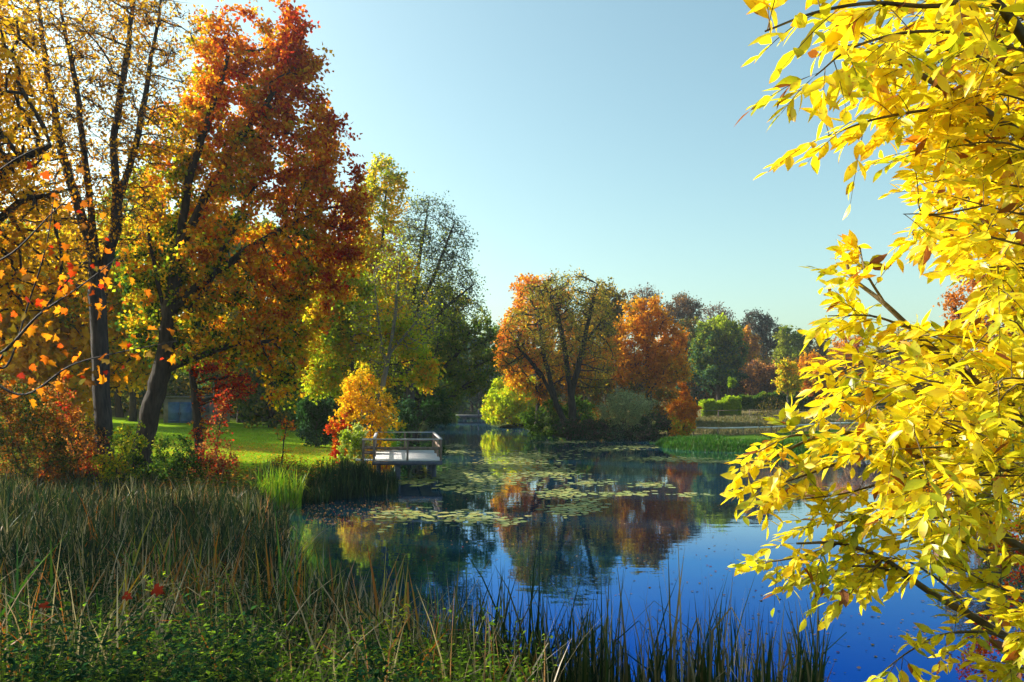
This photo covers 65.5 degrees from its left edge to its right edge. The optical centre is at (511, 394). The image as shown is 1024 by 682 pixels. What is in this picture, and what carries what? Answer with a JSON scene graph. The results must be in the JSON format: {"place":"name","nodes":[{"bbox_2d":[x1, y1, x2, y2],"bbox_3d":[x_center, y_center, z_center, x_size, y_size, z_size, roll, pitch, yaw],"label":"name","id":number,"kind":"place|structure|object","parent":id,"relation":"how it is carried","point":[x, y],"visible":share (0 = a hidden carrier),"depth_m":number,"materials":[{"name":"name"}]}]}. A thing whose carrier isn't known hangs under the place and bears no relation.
{"place":"outdoors","nodes":[
{"label":"outdoors","id":0,"kind":"place"},
{"bbox_2d":[163,396,232,422],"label":"garage","id":1,"kind":"structure","parent":0,"point":[177,409],"depth_m":84.02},
{"bbox_2d":[168,402,179,422],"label":"door","id":2,"kind":"structure","parent":1,"relation":"in","point":[173,407],"depth_m":84.02,"materials":[{"name":"blue paint"}]},
{"bbox_2d":[180,402,191,422],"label":"door","id":3,"kind":"structure","parent":1,"relation":"in","point":[185,407],"depth_m":84.02,"materials":[{"name":"blue paint"}]},
{"bbox_2d":[201,405,208,412],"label":"window","id":4,"kind":"structure","parent":1,"relation":"in","point":[207,408],"depth_m":84.02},
{"bbox_2d":[0,395,1023,593],"bbox_3d":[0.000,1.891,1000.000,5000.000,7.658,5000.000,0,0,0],"label":"ground","id":5,"kind":"structure","parent":0,"point":[161,424],"depth_m":69.40,"materials":[{"name":"green plant"}]},
{"bbox_2d":[0,0,34,350],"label":"yellow tree","id":6,"kind":"object","parent":5,"relation":"on","point":[7,53],"visible":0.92,"depth_m":22.22,"materials":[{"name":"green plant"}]},
{"bbox_2d":[0,373,81,486],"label":"undergrowth bush","id":7,"kind":"object","parent":5,"relation":"on","point":[19,418],"visible":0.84,"depth_m":31.29,"materials":[{"name":"orange plant"}]},
{"bbox_2d":[0,0,89,332],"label":"oak tree","id":8,"kind":"object","parent":5,"relation":"on","point":[31,196],"visible":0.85,"depth_m":27.00,"materials":[{"name":"orange plant"}]},
{"bbox_2d":[0,244,121,455],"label":"background tree","id":9,"kind":"object","parent":5,"relation":"on","point":[32,349],"visible":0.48,"depth_m":42.83,"materials":[{"name":"orange plant"}]},
{"bbox_2d":[27,399,95,452],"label":"bush","id":10,"kind":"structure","parent":5,"relation":"on","point":[85,442],"depth_m":46.05,"materials":[{"name":"plant"}]},
{"bbox_2d":[10,198,128,400],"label":"background tree","id":11,"kind":"object","parent":5,"relation":"on","point":[62,206],"visible":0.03,"depth_m":77.04,"materials":[{"name":"orange plant"}]},
{"bbox_2d":[28,376,116,484],"bbox_3d":[-17.776,1.626,32.372,3.254,4.816,2.878,0,0,-21],"label":"undergrowth bush","id":12,"kind":"object","parent":5,"relation":"on","point":[71,420],"visible":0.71,"depth_m":32.29,"materials":[{"name":"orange plant"}]},
{"bbox_2d":[1,212,171,400],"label":"lime tree","id":13,"kind":"object","parent":5,"relation":"on","point":[139,374],"visible":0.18,"depth_m":44.87,"materials":[{"name":"yellow plant"}]},
{"bbox_2d":[0,0,209,485],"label":"ash tree","id":14,"kind":"object","parent":5,"relation":"on","point":[100,347],"visible":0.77,"depth_m":32.80,"materials":[{"name":"yellow plant"}]},
{"bbox_2d":[0,142,218,409],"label":"maple sapling","id":15,"kind":"object","parent":5,"relation":"on","point":[44,305],"visible":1,"depth_m":6.80,"materials":[{"name":"orange plant"}]},
{"bbox_2d":[87,385,145,403],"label":"background tree","id":16,"kind":"object","parent":5,"relation":"on","point":[124,398],"depth_m":98.86,"materials":[{"name":"green plant"}]},
{"bbox_2d":[82,416,152,488],"bbox_3d":[-15.802,2.498,32.009,2.562,3.307,2.168,0,0,0],"label":"undergrowth bush","id":17,"kind":"object","parent":5,"relation":"on","point":[113,467],"visible":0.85,"depth_m":31.76,"materials":[{"name":"green plant"}]},
{"bbox_2d":[113,296,127,416],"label":"background tree","id":18,"kind":"object","parent":5,"relation":"on","point":[119,412],"depth_m":89.70,"materials":[{"name":"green plant"}]},
{"bbox_2d":[87,158,190,420],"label":"background tree","id":19,"kind":"object","parent":5,"relation":"on","point":[132,414],"visible":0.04,"depth_m":82.29,"materials":[{"name":"yellow plant"}]},
{"bbox_2d":[142,571,182,667],"bbox_3d":[-3.641,2.618,8.205,0.450,1.598,0.346,0,0,0],"label":"weed plant","id":20,"kind":"object","parent":5,"relation":"on","point":[148,604],"visible":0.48,"depth_m":8.23,"materials":[{"name":"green plant"}]},
{"bbox_2d":[151,583,164,596],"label":"fallen leaf","id":21,"kind":"object","parent":20,"relation":"on","point":[157,590],"visible":1,"depth_m":8.01,"materials":[{"name":"red plant"}]},
{"bbox_2d":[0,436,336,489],"bbox_3d":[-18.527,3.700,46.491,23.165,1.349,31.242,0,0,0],"label":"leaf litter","id":22,"kind":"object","parent":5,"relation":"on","point":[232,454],"visible":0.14,"depth_m":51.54,"materials":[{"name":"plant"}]},
{"bbox_2d":[132,431,217,486],"bbox_3d":[-14.216,2.869,33.049,3.718,2.726,2.788,0,0,0],"label":"undergrowth bush","id":23,"kind":"object","parent":5,"relation":"on","point":[178,464],"visible":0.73,"depth_m":32.74,"materials":[{"name":"green plant"}]},
{"bbox_2d":[16,425,403,471],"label":"lawn grass","id":24,"kind":"structure","parent":5,"relation":"on","point":[251,442],"depth_m":59.98,"materials":[{"name":"green plant"}]},
{"bbox_2d":[183,386,242,483],"bbox_3d":[-12.842,1.965,33.993,2.734,4.687,2.498,0,0,-18],"label":"undergrowth bush","id":25,"kind":"object","parent":5,"relation":"on","point":[213,456],"visible":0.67,"depth_m":33.81,"materials":[{"name":"red plant"}]},
{"bbox_2d":[180,350,257,468],"bbox_3d":[-14.632,0.692,39.898,3.819,6.708,2.805,0,0,0],"label":"creeper post","id":26,"kind":"object","parent":5,"relation":"on","point":[199,427],"visible":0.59,"depth_m":39.87,"materials":[{"name":"red plant"}]},
{"bbox_2d":[0,542,438,681],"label":"nettle patch","id":27,"kind":"object","parent":5,"relation":"on","point":[84,675],"visible":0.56,"depth_m":7.34,"materials":[{"name":"green plant"}]},
{"bbox_2d":[39,599,50,608],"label":"fallen leaf","id":28,"kind":"object","parent":27,"relation":"on","point":[42,605],"visible":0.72,"depth_m":8.00,"materials":[{"name":"red plant"}]},
{"bbox_2d":[122,591,132,600],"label":"fallen leaf","id":29,"kind":"object","parent":27,"relation":"on","point":[125,597],"visible":1,"depth_m":8.00,"materials":[{"name":"red plant"}]},
{"bbox_2d":[176,207,269,395],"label":"background tree","id":30,"kind":"object","parent":5,"relation":"on","point":[213,374],"visible":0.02,"depth_m":91.32,"materials":[{"name":"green plant"}]},
{"bbox_2d":[196,374,275,416],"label":"background tree","id":31,"kind":"object","parent":5,"relation":"on","point":[210,393],"visible":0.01,"depth_m":98.07,"materials":[{"name":"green plant"}]},
{"bbox_2d":[111,353,365,421],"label":"woodland","id":32,"kind":"object","parent":5,"relation":"on","point":[181,385],"visible":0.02,"depth_m":105.44,"materials":[{"name":"green plant"}]},
{"bbox_2d":[108,0,377,474],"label":"maple tree","id":33,"kind":"object","parent":5,"relation":"on","point":[308,172],"visible":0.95,"depth_m":37.01,"materials":[{"name":"orange plant"}]},
{"bbox_2d":[202,272,288,422],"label":"background tree","id":34,"kind":"object","parent":5,"relation":"on","point":[223,371],"visible":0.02,"depth_m":87.46,"materials":[{"name":"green plant"}]},
{"bbox_2d":[178,470,316,512],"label":"bank grass","id":35,"kind":"structure","parent":5,"relation":"on","point":[230,492],"depth_m":29.95,"materials":[{"name":"green plant"}]},
{"bbox_2d":[158,455,363,491],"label":"bank undergrowth","id":36,"kind":"object","parent":5,"relation":"on","point":[301,468],"visible":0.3,"depth_m":33.50,"materials":[{"name":"green plant"}]},
{"bbox_2d":[225,215,301,428],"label":"background tree","id":37,"kind":"object","parent":5,"relation":"on","point":[251,407],"visible":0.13,"depth_m":78.52,"materials":[{"name":"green plant"}]},
{"bbox_2d":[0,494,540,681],"bbox_3d":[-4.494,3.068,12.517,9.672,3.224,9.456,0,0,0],"label":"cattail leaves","id":38,"kind":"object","parent":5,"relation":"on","point":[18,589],"visible":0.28,"depth_m":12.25,"materials":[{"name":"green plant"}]},
{"bbox_2d":[235,461,314,509],"bbox_3d":[-9.043,3.555,31.098,2.856,2.037,3.253,0,0,-37],"label":"iris clump","id":39,"kind":"object","parent":5,"relation":"on","point":[279,486],"visible":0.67,"depth_m":30.81,"materials":[{"name":"green plant"}]},
{"bbox_2d":[0,569,556,681],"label":"willowherb patch","id":40,"kind":"object","parent":5,"relation":"on","point":[285,674],"visible":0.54,"depth_m":7.54,"materials":[{"name":"green plant"}]},
{"bbox_2d":[272,416,298,473],"bbox_3d":[-10.812,2.654,38.036,1.517,3.314,1.152,0,0,-37],"label":"sapling","id":41,"kind":"object","parent":5,"relation":"on","point":[285,421],"visible":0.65,"depth_m":38.04,"materials":[{"name":"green plant"}]},
{"bbox_2d":[0,463,604,681],"bbox_3d":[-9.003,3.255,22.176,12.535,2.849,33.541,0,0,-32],"label":"reed bed","id":42,"kind":"object","parent":5,"relation":"on","point":[42,523],"visible":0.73,"depth_m":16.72,"materials":[{"name":"green plant"}]},
{"bbox_2d":[272,226,358,435],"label":"background tree","id":43,"kind":"object","parent":5,"relation":"on","point":[296,422],"visible":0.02,"depth_m":70.92,"materials":[{"name":"green plant"}]},
{"bbox_2d":[295,392,340,447],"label":"evergreen bush","id":44,"kind":"object","parent":5,"relation":"on","point":[311,413],"visible":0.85,"depth_m":59.43,"materials":[{"name":"green plant"}]},
{"bbox_2d":[248,453,400,503],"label":"jetty reeds","id":45,"kind":"object","parent":5,"relation":"on","point":[345,481],"visible":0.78,"depth_m":34.40,"materials":[{"name":"green plant"}]},
{"bbox_2d":[323,406,353,462],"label":"red bush","id":46,"kind":"object","parent":5,"relation":"on","point":[335,434],"visible":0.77,"depth_m":48.37,"materials":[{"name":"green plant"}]},
{"bbox_2d":[336,422,372,467],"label":"flowering bush","id":47,"kind":"object","parent":5,"relation":"on","point":[354,440],"visible":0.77,"depth_m":45.85,"materials":[{"name":"green plant"}]},
{"bbox_2d":[328,361,406,467],"bbox_3d":[-8.946,1.601,49.134,4.992,7.416,3.790,0,0,0],"label":"golden bush","id":48,"kind":"object","parent":5,"relation":"on","point":[358,400],"visible":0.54,"depth_m":48.72,"materials":[{"name":"yellow plant"}]},
{"bbox_2d":[300,261,446,425],"bbox_3d":[-9.524,-2.356,52.972,10.393,14.495,5.054,0,0,0],"label":"field maple tree","id":49,"kind":"object","parent":5,"relation":"on","point":[336,355],"visible":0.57,"depth_m":52.44,"materials":[{"name":"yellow plant"}]},
{"bbox_2d":[329,152,419,437],"bbox_3d":[-11.365,-7.299,62.231,8.533,23.311,6.186,0,0,0],"label":"poplar tree","id":50,"kind":"object","parent":5,"relation":"on","point":[383,218],"visible":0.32,"depth_m":61.67,"materials":[{"name":"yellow plant"}]},
{"bbox_2d":[342,224,446,446],"bbox_3d":[-7.494,-2.732,50.931,6.852,16.657,3.932,0,0,0],"label":"tree","id":51,"kind":"object","parent":5,"relation":"on","point":[386,359],"visible":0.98,"depth_m":50.89,"materials":[{"name":"green plant"}]},
{"bbox_2d":[382,591,410,668],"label":"weed plant","id":52,"kind":"object","parent":5,"relation":"on","point":[393,602],"visible":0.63,"depth_m":8.66,"materials":[{"name":"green plant"}]},
{"bbox_2d":[337,250,473,428],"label":"background tree","id":53,"kind":"object","parent":5,"relation":"on","point":[395,406],"visible":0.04,"depth_m":86.78,"materials":[{"name":"green plant"}]},
{"bbox_2d":[343,189,490,446],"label":"willow tree","id":54,"kind":"object","parent":5,"relation":"on","point":[452,256],"visible":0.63,"depth_m":65.63,"materials":[{"name":"green plant"}]},
{"bbox_2d":[388,389,455,453],"bbox_3d":[-7.013,2.752,60.021,5.597,6.336,3.768,0,0,0],"label":"evergreen bush","id":55,"kind":"object","parent":5,"relation":"on","point":[431,406],"visible":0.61,"depth_m":59.73,"materials":[{"name":"green plant"}]},
{"bbox_2d":[373,306,501,438],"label":"alder tree","id":56,"kind":"object","parent":5,"relation":"on","point":[454,349],"visible":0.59,"depth_m":75.39,"materials":[{"name":"green plant"}]},
{"bbox_2d":[422,377,466,422],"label":"background tree","id":57,"kind":"object","parent":5,"relation":"on","point":[454,412],"visible":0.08,"depth_m":126.08,"materials":[{"name":"green plant"}]},
{"bbox_2d":[432,331,472,412],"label":"background tree","id":58,"kind":"object","parent":5,"relation":"on","point":[465,357],"visible":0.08,"depth_m":149.69,"materials":[{"name":"green plant"}]},
{"bbox_2d":[456,410,482,419],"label":"footbridge","id":59,"kind":"object","parent":5,"relation":"on","point":[478,416],"visible":0.24,"depth_m":138.68,"materials":[{"name":"wood"}]},
{"bbox_2d":[450,325,499,414],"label":"background tree","id":60,"kind":"object","parent":5,"relation":"on","point":[479,397],"visible":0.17,"depth_m":163.14,"materials":[{"name":"green plant"}]},
{"bbox_2d":[475,322,516,404],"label":"background tree","id":61,"kind":"object","parent":5,"relation":"on","point":[489,345],"visible":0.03,"depth_m":173.46,"materials":[{"name":"green plant"}]},
{"bbox_2d":[479,375,536,425],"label":"lime bush","id":62,"kind":"object","parent":5,"relation":"on","point":[508,408],"visible":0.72,"depth_m":106.79,"materials":[{"name":"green plant"}]},
{"bbox_2d":[462,636,632,681],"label":"sedge clump","id":63,"kind":"object","parent":5,"relation":"on","point":[525,663],"visible":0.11,"depth_m":9.53,"materials":[{"name":"green plant"}]},
{"bbox_2d":[492,273,615,423],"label":"maple tree","id":64,"kind":"object","parent":5,"relation":"on","point":[523,379],"visible":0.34,"depth_m":93.95,"materials":[{"name":"orange plant"}]},
{"bbox_2d":[495,265,622,434],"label":"willow tree","id":65,"kind":"object","parent":5,"relation":"on","point":[541,340],"visible":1,"depth_m":82.73,"materials":[{"name":"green plant"}]},
{"bbox_2d":[519,394,598,436],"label":"bramble bush","id":66,"kind":"object","parent":5,"relation":"on","point":[528,418],"visible":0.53,"depth_m":85.50,"materials":[{"name":"green plant"}]},
{"bbox_2d":[579,277,630,406],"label":"oak tree","id":67,"kind":"object","parent":5,"relation":"on","point":[618,309],"visible":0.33,"depth_m":113.47,"materials":[{"name":"brown plant"}]},
{"bbox_2d":[532,372,696,426],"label":"understory tree","id":68,"kind":"object","parent":5,"relation":"on","point":[659,393],"visible":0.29,"depth_m":92.23,"materials":[{"name":"green plant"}]},
{"bbox_2d":[551,410,685,441],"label":"bramble bush","id":69,"kind":"object","parent":5,"relation":"on","point":[641,433],"visible":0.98,"depth_m":78.13,"materials":[{"name":"green plant"}]},
{"bbox_2d":[396,527,855,681],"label":"reed fringe","id":70,"kind":"object","parent":5,"relation":"on","point":[603,669],"visible":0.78,"depth_m":9.26,"materials":[{"name":"green plant"}]},
{"bbox_2d":[594,386,661,438],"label":"silver willow bush","id":71,"kind":"object","parent":5,"relation":"on","point":[633,413],"visible":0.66,"depth_m":80.31,"materials":[{"name":"green plant"}]},
{"bbox_2d":[624,282,672,385],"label":"bare tree","id":72,"kind":"object","parent":5,"relation":"on","point":[650,293],"visible":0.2,"depth_m":111.64,"materials":[{"name":"brown plant"}]},
{"bbox_2d":[603,294,696,425],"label":"maple tree","id":73,"kind":"object","parent":5,"relation":"on","point":[659,365],"visible":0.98,"depth_m":88.89,"materials":[{"name":"orange plant"}]},
{"bbox_2d":[664,380,702,436],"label":"orange bush","id":74,"kind":"object","parent":5,"relation":"on","point":[674,407],"visible":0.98,"depth_m":76.66,"materials":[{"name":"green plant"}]},
{"bbox_2d":[665,290,705,329],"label":"bare tree","id":75,"kind":"object","parent":5,"relation":"on","point":[687,307],"visible":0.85,"depth_m":148.97,"materials":[{"name":"grey plant"}]},
{"bbox_2d":[665,316,707,405],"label":"background tree","id":76,"kind":"object","parent":5,"relation":"on","point":[695,392],"visible":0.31,"depth_m":139.21,"materials":[{"name":"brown plant"}]},
{"bbox_2d":[375,341,1014,409],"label":"woodland","id":77,"kind":"object","parent":5,"relation":"on","point":[616,387],"visible":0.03,"depth_m":197.08,"materials":[{"name":"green plant"}]},
{"bbox_2d":[695,301,736,327],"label":"bare tree","id":78,"kind":"object","parent":5,"relation":"on","point":[714,309],"visible":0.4,"depth_m":159.62,"materials":[{"name":"grey plant"}]},
{"bbox_2d":[687,313,749,401],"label":"beech tree","id":79,"kind":"object","parent":5,"relation":"on","point":[720,338],"visible":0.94,"depth_m":128.74,"materials":[{"name":"green plant"}]},
{"bbox_2d":[698,394,741,416],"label":"hedge","id":80,"kind":"object","parent":5,"relation":"on","point":[730,402],"visible":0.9,"depth_m":102.82,"materials":[{"name":"green plant"}]},
{"bbox_2d":[727,376,737,395],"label":"young tree","id":81,"kind":"object","parent":5,"relation":"on","point":[731,382],"visible":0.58,"depth_m":103.73,"materials":[{"name":"green plant"}]},
{"bbox_2d":[649,432,838,454],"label":"sedge bank","id":82,"kind":"structure","parent":5,"relation":"on","point":[697,442],"depth_m":63.33,"materials":[{"name":"green plant"}]},
{"bbox_2d":[730,325,762,395],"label":"background tree","id":83,"kind":"object","parent":5,"relation":"on","point":[753,341],"visible":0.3,"depth_m":143.78,"materials":[{"name":"brown plant"}]},
{"bbox_2d":[740,307,791,361],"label":"oak tree","id":84,"kind":"object","parent":5,"relation":"on","point":[761,328],"visible":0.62,"depth_m":153.97,"materials":[{"name":"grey plant"}]},
{"bbox_2d":[740,359,795,404],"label":"background tree","id":85,"kind":"object","parent":5,"relation":"on","point":[760,381],"visible":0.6,"depth_m":136.69,"materials":[{"name":"brown plant"}]},
{"bbox_2d":[750,397,795,439],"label":"bare bush","id":86,"kind":"object","parent":5,"relation":"on","point":[769,408],"visible":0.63,"depth_m":67.08,"materials":[{"name":"brown plant"}]},
{"bbox_2d":[770,357,804,417],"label":"young tree","id":87,"kind":"object","parent":5,"relation":"on","point":[788,380],"visible":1,"depth_m":95.57,"materials":[{"name":"yellow plant"}]},
{"bbox_2d":[771,324,809,369],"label":"background tree","id":88,"kind":"object","parent":5,"relation":"on","point":[788,342],"visible":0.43,"depth_m":148.75,"materials":[{"name":"green plant"}]},
{"bbox_2d":[693,421,890,434],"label":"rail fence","id":89,"kind":"object","parent":5,"relation":"on","point":[800,425],"visible":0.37,"depth_m":75.15,"materials":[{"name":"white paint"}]},
{"bbox_2d":[736,390,886,411],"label":"hedge","id":90,"kind":"object","parent":5,"relation":"on","point":[747,402],"visible":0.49,"depth_m":111.21,"materials":[{"name":"green plant"}]},
{"bbox_2d":[659,351,971,407],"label":"woodland","id":91,"kind":"object","parent":5,"relation":"on","point":[732,391],"visible":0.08,"depth_m":143.18,"materials":[{"name":"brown plant"}]},
{"bbox_2d":[797,349,835,407],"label":"background tree","id":92,"kind":"object","parent":5,"relation":"on","point":[808,383],"visible":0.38,"depth_m":111.42,"materials":[{"name":"orange plant"}]},
{"bbox_2d":[802,334,831,360],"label":"background tree","id":93,"kind":"object","parent":5,"relation":"on","point":[821,351],"visible":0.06,"depth_m":156.46,"materials":[{"name":"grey plant"}]},
{"bbox_2d":[710,406,943,417],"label":"wire fence","id":94,"kind":"object","parent":5,"relation":"on","point":[749,410],"visible":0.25,"depth_m":99.33,"materials":[{"name":"grey metal"}]},
{"bbox_2d":[662,407,1013,434],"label":"field grass","id":95,"kind":"structure","parent":5,"relation":"on","point":[745,420],"depth_m":87.87,"materials":[{"name":"green plant"}]},
{"bbox_2d":[825,334,871,373],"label":"background tree","id":96,"kind":"object","parent":5,"relation":"on","point":[836,344],"visible":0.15,"depth_m":148.72,"materials":[{"name":"orange plant"}]},
{"bbox_2d":[839,420,891,450],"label":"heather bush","id":97,"kind":"object","parent":5,"relation":"on","point":[849,429],"visible":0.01,"depth_m":57.95,"materials":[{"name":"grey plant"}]},
{"bbox_2d":[720,0,1023,681],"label":"yellow ash tree","id":98,"kind":"object","parent":5,"relation":"on","point":[972,37],"visible":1,"depth_m":3.19,"materials":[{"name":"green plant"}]},
{"bbox_2d":[867,327,926,390],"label":"background tree","id":99,"kind":"object","parent":5,"relation":"on","point":[899,358],"visible":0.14,"depth_m":138.99,"materials":[{"name":"orange plant"}]},
{"bbox_2d":[933,274,1015,382],"bbox_3d":[36.090,-3.017,60.131,8.688,14.146,5.733,0,0,0],"label":"orange tree","id":100,"kind":"object","parent":5,"relation":"on","point":[953,297],"visible":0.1,"depth_m":59.76,"materials":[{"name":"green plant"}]},
{"bbox_2d":[955,519,1023,681],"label":"cotoneaster bush","id":101,"kind":"object","parent":5,"relation":"on","point":[979,649],"visible":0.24,"depth_m":8.57,"materials":[{"name":"red plant"}]},
{"bbox_2d":[977,497,1023,554],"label":"willow shrub","id":102,"kind":"object","parent":5,"relation":"on","point":[1019,522],"visible":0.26,"depth_m":21.88,"materials":[{"name":"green plant"}]},
{"bbox_2d":[0,0,1023,386],"label":"sky","id":103,"kind":"structure","parent":0,"point":[602,139],"materials":[{"name":"blue"}]},
{"bbox_2d":[261,413,1023,681],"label":"water","id":104,"kind":"structure","parent":0,"point":[557,534],"depth_m":22.79,"materials":[{"name":"blue liquid"}]},
{"bbox_2d":[356,432,441,479],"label":"jetty","id":105,"kind":"object","parent":104,"relation":"in","point":[429,457],"visible":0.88,"depth_m":41.62,"materials":[{"name":"grey wood"}]},
{"bbox_2d":[353,440,731,523],"bbox_3d":[4.081,4.392,52.546,23.418,0.018,51.056,0,0,0],"label":"lily pad carpet","id":106,"kind":"object","parent":104,"relation":"on","point":[530,468],"visible":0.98,"depth_m":43.84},
{"bbox_2d":[294,494,966,672],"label":"floating leaves","id":107,"kind":"object","parent":104,"relation":"on","point":[858,667],"visible":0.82,"depth_m":19.65,"materials":[{"name":"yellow plant"}]}
]}

